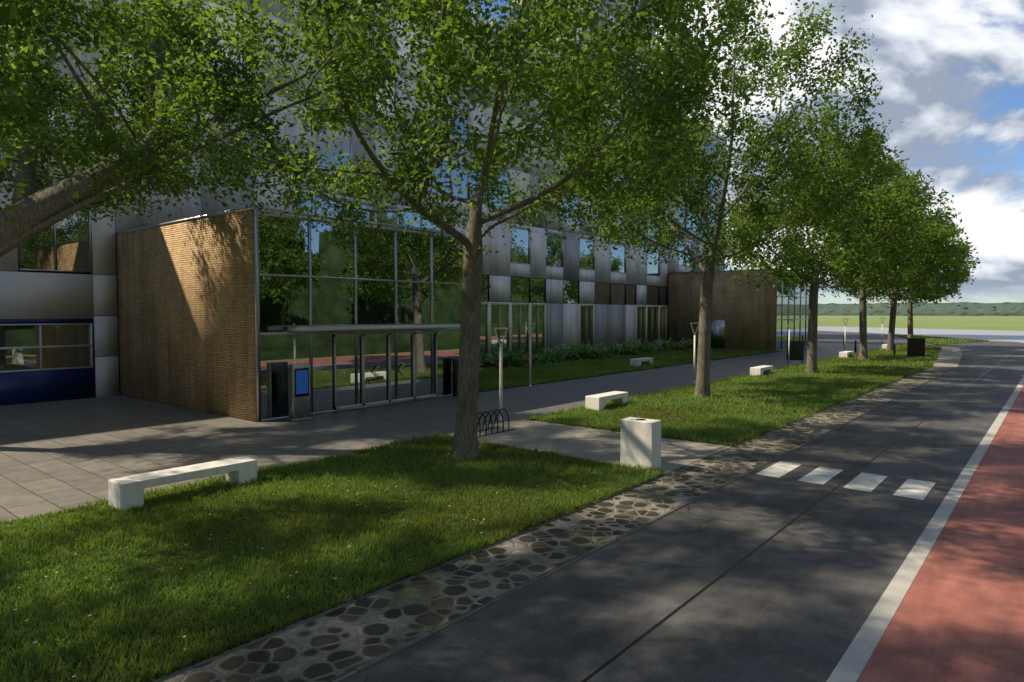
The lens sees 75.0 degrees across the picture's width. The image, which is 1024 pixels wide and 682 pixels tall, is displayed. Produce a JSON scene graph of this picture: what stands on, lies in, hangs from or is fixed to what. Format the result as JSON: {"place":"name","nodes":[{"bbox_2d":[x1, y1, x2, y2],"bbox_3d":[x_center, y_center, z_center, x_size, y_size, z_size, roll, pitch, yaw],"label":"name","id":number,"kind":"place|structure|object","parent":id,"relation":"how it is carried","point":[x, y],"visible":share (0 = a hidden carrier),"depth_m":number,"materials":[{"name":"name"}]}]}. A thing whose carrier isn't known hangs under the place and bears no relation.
{"place":"outdoors","nodes":[
{"label":"outdoors","id":0,"kind":"place"},
{"bbox_2d":[0,319,95,405],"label":"blue building panel","id":1,"kind":"structure","parent":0,"point":[24,387],"depth_m":23.96,"materials":[{"name":"blue metal"}]},
{"bbox_2d":[0,0,169,232],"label":"tree","id":2,"kind":"object","parent":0,"point":[9,11],"depth_m":8.87,"materials":[{"name":"green plant"}]},
{"bbox_2d":[0,0,343,256],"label":"tree","id":3,"kind":"object","parent":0,"point":[51,94],"depth_m":14.98,"materials":[{"name":"green plant"}]},
{"bbox_2d":[0,395,377,521],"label":"plaza pavement","id":4,"kind":"structure","parent":0,"point":[56,456],"depth_m":16.04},
{"bbox_2d":[0,433,661,681],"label":"grass","id":5,"kind":"structure","parent":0,"point":[193,622],"depth_m":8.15,"materials":[{"name":"green plant"}]},
{"bbox_2d":[108,456,256,510],"bbox_3d":[-5.698,2.477,11.707,0.520,0.470,2.350,2,3,40],"label":"bench","id":6,"kind":"object","parent":5,"relation":"on","point":[125,492],"visible":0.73,"depth_m":11.35,"materials":[{"name":"white concrete"}]},
{"bbox_2d":[0,275,666,409],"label":"building frame","id":7,"kind":"object","parent":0,"point":[362,335],"depth_m":23.80,"materials":[{"name":"grey metal"}]},
{"bbox_2d":[12,105,667,394],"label":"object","id":8,"kind":"structure","parent":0,"point":[117,296],"depth_m":25.88,"materials":[{"name":"grey metal"}]},
{"bbox_2d":[0,0,725,352],"bbox_3d":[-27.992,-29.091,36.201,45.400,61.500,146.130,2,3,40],"label":"building","id":9,"kind":"structure","parent":0,"point":[500,270],"depth_m":41.91,"materials":[{"name":"grey metal"}]},
{"bbox_2d":[0,77,118,396],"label":"wall","id":10,"kind":"structure","parent":9,"relation":"attached to","point":[30,295],"depth_m":24.79,"materials":[{"name":"grey metal"}]},
{"bbox_2d":[258,215,463,418],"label":"glass wall","id":11,"kind":"structure","parent":9,"relation":"attached to","point":[284,302],"depth_m":22.02,"materials":[{"name":"clear glass"}]},
{"bbox_2d":[0,273,809,370],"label":"building glass","id":12,"kind":"object","parent":9,"relation":"attached to","point":[26,336],"visible":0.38,"depth_m":42.93,"materials":[{"name":"glass"}]},
{"bbox_2d":[6,0,810,421],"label":"aluminium building frame","id":13,"kind":"object","parent":9,"relation":"attached to","point":[290,214],"visible":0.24,"depth_m":22.57,"materials":[{"name":"grey metal"}]},
{"bbox_2d":[117,209,776,421],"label":"wall","id":14,"kind":"structure","parent":9,"relation":"attached to","point":[186,301],"depth_m":22.66,"materials":[{"name":"brown wood"}]},
{"bbox_2d":[287,325,459,330],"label":"canopy roof","id":15,"kind":"structure","parent":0,"point":[365,328],"depth_m":21.29,"materials":[{"name":"silver metal"}]},
{"bbox_2d":[99,0,783,460],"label":"tree","id":16,"kind":"object","parent":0,"point":[641,149],"depth_m":12.35,"materials":[{"name":"green plant"}]},
{"bbox_2d":[161,366,954,681],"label":"cobblestone strip","id":17,"kind":"object","parent":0,"point":[335,642],"visible":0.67,"depth_m":8.07,"materials":[{"name":"grey stone"}]},
{"bbox_2d":[147,366,956,681],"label":"road edging stones","id":18,"kind":"object","parent":17,"relation":"on","point":[413,640],"visible":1,"depth_m":7.90,"materials":[{"name":"grey concrete"}]},
{"bbox_2d":[481,304,666,355],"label":"yellow building frame","id":19,"kind":"object","parent":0,"point":[580,325],"visible":0.34,"depth_m":46.89,"materials":[{"name":"metal"}]},
{"bbox_2d":[258,343,896,446],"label":"pavement","id":20,"kind":"structure","parent":0,"point":[378,425],"depth_m":23.52,"materials":[{"name":"grey concrete"}]},
{"bbox_2d":[288,363,311,420],"bbox_3d":[-6.351,1.526,19.936,0.320,1.680,0.640,2,3,40],"label":"info kiosk","id":21,"kind":"object","parent":20,"relation":"on","point":[299,392],"visible":1,"depth_m":19.78,"materials":[{"name":"metal"}]},
{"bbox_2d":[452,358,458,396],"bbox_3d":[-2.120,1.405,25.585,0.180,1.450,0.300,2,3,40],"label":"totem door","id":22,"kind":"structure","parent":20,"relation":"on","point":[455,364],"depth_m":25.47,"materials":[{"name":"black metal"}]},
{"bbox_2d":[494,328,507,420],"bbox_3d":[-0.326,0.990,19.666,0.411,2.774,0.121,1,2,13],"label":"lamp","id":23,"kind":"object","parent":20,"relation":"on","point":[500,380],"visible":0.97,"depth_m":19.65,"materials":[{"name":"silver metal"}]},
{"bbox_2d":[526,323,534,386],"bbox_3d":[0.781,0.616,28.606,0.411,2.774,0.121,1,2,13],"label":"lamp","id":24,"kind":"object","parent":20,"relation":"on","point":[530,385],"visible":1,"depth_m":28.58,"materials":[{"name":"silver metal"}]},
{"bbox_2d":[690,323,698,383],"bbox_3d":[8.215,0.558,29.982,0.411,2.774,0.121,1,2,13],"label":"lamp","id":25,"kind":"object","parent":20,"relation":"on","point":[694,381],"visible":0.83,"depth_m":29.96,"materials":[{"name":"silver metal"}]},
{"bbox_2d":[786,320,792,365],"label":"lamp","id":26,"kind":"object","parent":20,"relation":"on","point":[789,343],"visible":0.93,"depth_m":40.28,"materials":[{"name":"silver metal"}]},
{"bbox_2d":[786,341,803,363],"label":"info board","id":27,"kind":"object","parent":20,"relation":"on","point":[796,350],"visible":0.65,"depth_m":41.68,"materials":[{"name":"black"}]},
{"bbox_2d":[843,319,847,350],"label":"lamp","id":28,"kind":"object","parent":20,"relation":"on","point":[845,336],"visible":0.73,"depth_m":50.58,"materials":[{"name":"silver metal"}]},
{"bbox_2d":[843,336,895,354],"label":"posts","id":29,"kind":"object","parent":20,"relation":"on","point":[894,348],"visible":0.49,"depth_m":55.03,"materials":[{"name":"black metal"}]},
{"bbox_2d":[439,419,731,473],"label":"paved path","id":30,"kind":"structure","parent":0,"point":[601,445],"depth_m":16.37,"materials":[{"name":"concrete"}]},
{"bbox_2d":[477,408,514,436],"bbox_3d":[-0.700,2.157,17.693,0.576,0.584,1.796,2,3,40],"label":"bike rack","id":31,"kind":"object","parent":30,"relation":"on","point":[491,428],"visible":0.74,"depth_m":17.82,"materials":[{"name":"grey metal"}]},
{"bbox_2d":[620,417,660,468],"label":"trash bin","id":32,"kind":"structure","parent":30,"relation":"on","point":[640,440],"depth_m":13.62,"materials":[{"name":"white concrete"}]},
{"bbox_2d":[340,342,1023,681],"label":"road asphalt","id":33,"kind":"structure","parent":0,"point":[796,600],"depth_m":8.05,"materials":[{"name":"grey asphalt"}]},
{"bbox_2d":[581,345,1021,681],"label":"pavement seam","id":34,"kind":"object","parent":33,"relation":"on","point":[664,619],"visible":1,"depth_m":8.14,"materials":[{"name":"black asphalt"}]},
{"bbox_2d":[756,461,934,499],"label":"road zebra marks","id":35,"kind":"object","parent":33,"relation":"on","point":[910,488],"visible":1,"depth_m":12.70,"materials":[{"name":"paint"}]},
{"bbox_2d":[536,354,938,444],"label":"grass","id":36,"kind":"structure","parent":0,"point":[716,412],"depth_m":22.00,"materials":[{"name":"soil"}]},
{"bbox_2d":[0,383,830,679],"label":"weedy grass","id":37,"kind":"structure","parent":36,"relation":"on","point":[196,571],"depth_m":8.87,"materials":[{"name":"green plant"}]},
{"bbox_2d":[0,347,931,681],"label":"grass tufts","id":38,"kind":"object","parent":36,"relation":"on","point":[494,539],"visible":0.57,"depth_m":11.26,"materials":[{"name":"green plant"}]},
{"bbox_2d":[585,391,627,410],"bbox_3d":[3.235,2.025,22.606,0.550,0.460,1.900,2,3,40],"label":"bench","id":39,"kind":"object","parent":36,"relation":"on","point":[597,401],"visible":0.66,"depth_m":22.05,"materials":[{"name":"white concrete"}]},
{"bbox_2d":[541,0,907,397],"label":"tree","id":40,"kind":"object","parent":36,"relation":"on","point":[828,199],"depth_m":23.20,"materials":[{"name":"green plant"}]},
{"bbox_2d":[528,343,941,445],"bbox_3d":[21.952,1.294,40.953,6.556,0.349,60.107,2,3,40],"label":"grass strip","id":41,"kind":"object","parent":36,"relation":"on","point":[862,374],"depth_m":24.07,"materials":[{"name":"green plant"}]},
{"bbox_2d":[750,365,772,375],"bbox_3d":[12.797,1.541,34.154,0.550,0.460,1.900,2,3,40],"label":"bench","id":42,"kind":"object","parent":36,"relation":"on","point":[758,370],"visible":0.64,"depth_m":33.57,"materials":[{"name":"white concrete"}]},
{"bbox_2d":[712,97,938,373],"bbox_3d":[16.426,-5.213,35.369,11.534,13.977,12.017,2,3,40],"label":"tree","id":43,"kind":"object","parent":36,"relation":"on","point":[905,201],"depth_m":32.88,"materials":[{"name":"green plant"}]},
{"bbox_2d":[839,351,853,357],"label":"bench","id":44,"kind":"object","parent":36,"relation":"on","point":[845,353],"visible":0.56,"depth_m":46.84,"materials":[{"name":"white concrete"}]},
{"bbox_2d":[768,128,977,359],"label":"tree","id":45,"kind":"object","parent":36,"relation":"on","point":[949,252],"depth_m":42.31,"materials":[{"name":"green plant"}]},
{"bbox_2d":[826,200,981,350],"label":"tree","id":46,"kind":"object","parent":36,"relation":"on","point":[971,263],"depth_m":53.23,"materials":[{"name":"green plant"}]},
{"bbox_2d":[907,338,924,358],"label":"info board","id":47,"kind":"object","parent":36,"relation":"on","point":[915,346],"visible":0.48,"depth_m":45.39,"materials":[{"name":"black"}]},
{"bbox_2d":[859,226,975,337],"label":"tree","id":48,"kind":"object","parent":36,"relation":"on","point":[930,298],"depth_m":61.13,"materials":[{"name":"green plant"}]},
{"bbox_2d":[466,0,1023,303],"label":"sky","id":49,"kind":"structure","parent":0,"point":[952,72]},
{"bbox_2d":[483,316,1023,681],"bbox_3d":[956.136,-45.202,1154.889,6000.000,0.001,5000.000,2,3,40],"label":"field ground","id":50,"kind":"structure","parent":0,"point":[1009,323],"depth_m":226.16,"materials":[{"name":"green plant"}]},
{"bbox_2d":[818,302,1023,315],"bbox_3d":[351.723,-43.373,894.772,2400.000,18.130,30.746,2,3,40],"label":"tree line","id":51,"kind":"object","parent":50,"relation":"on","point":[960,309],"visible":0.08,"depth_m":771.79,"materials":[{"name":"green plant"}]},
{"bbox_2d":[817,343,838,345],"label":"pavement","id":52,"kind":"structure","parent":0,"point":[820,344],"depth_m":69.88,"materials":[{"name":"grey concrete"}]},
{"bbox_2d":[817,331,1005,366],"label":"road junction","id":53,"kind":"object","parent":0,"point":[971,351],"visible":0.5,"depth_m":72.34,"materials":[{"name":"grey asphalt"}]},
{"bbox_2d":[817,326,1023,342],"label":"road","id":54,"kind":"structure","parent":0,"point":[1008,336],"depth_m":109.42,"materials":[{"name":"grey asphalt"}]},
{"bbox_2d":[826,376,1023,681],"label":"road line","id":55,"kind":"object","parent":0,"point":[851,664],"visible":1,"depth_m":8.01,"materials":[{"name":"paint"}]},
{"bbox_2d":[857,385,1023,681],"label":"bike lane","id":56,"kind":"structure","parent":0,"point":[958,616],"depth_m":7.57,"materials":[{"name":"red asphalt"}]},
{"bbox_2d":[933,346,961,366],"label":"pavement apron","id":57,"kind":"object","parent":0,"point":[949,357],"visible":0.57,"depth_m":47.87,"materials":[{"name":"concrete"}]},
{"label":"island","id":58,"kind":"structure","parent":0,"visible":0},
{"bbox_2d":[895,334,987,344],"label":"island grass","id":59,"kind":"structure","parent":58,"relation":"on","point":[938,340],"depth_m":75.46,"materials":[{"name":"green plant"}]},
{"label":"lawn","id":60,"kind":"structure","parent":0,"visible":0},
{"bbox_2d":[479,338,697,369],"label":"facade shrubs","id":61,"kind":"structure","parent":60,"relation":"on","point":[554,354],"depth_m":45.68,"materials":[{"name":"green plant"}]},
{"bbox_2d":[478,346,777,391],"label":"lawn grass","id":62,"kind":"structure","parent":60,"relation":"on","point":[542,371],"depth_m":38.55,"materials":[{"name":"green plant"}]},
{"bbox_2d":[630,357,652,366],"bbox_3d":[7.845,1.283,40.321,0.550,0.460,1.900,2,3,40],"label":"bench","id":63,"kind":"object","parent":60,"relation":"on","point":[635,362],"visible":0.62,"depth_m":39.73,"materials":[{"name":"white concrete"}]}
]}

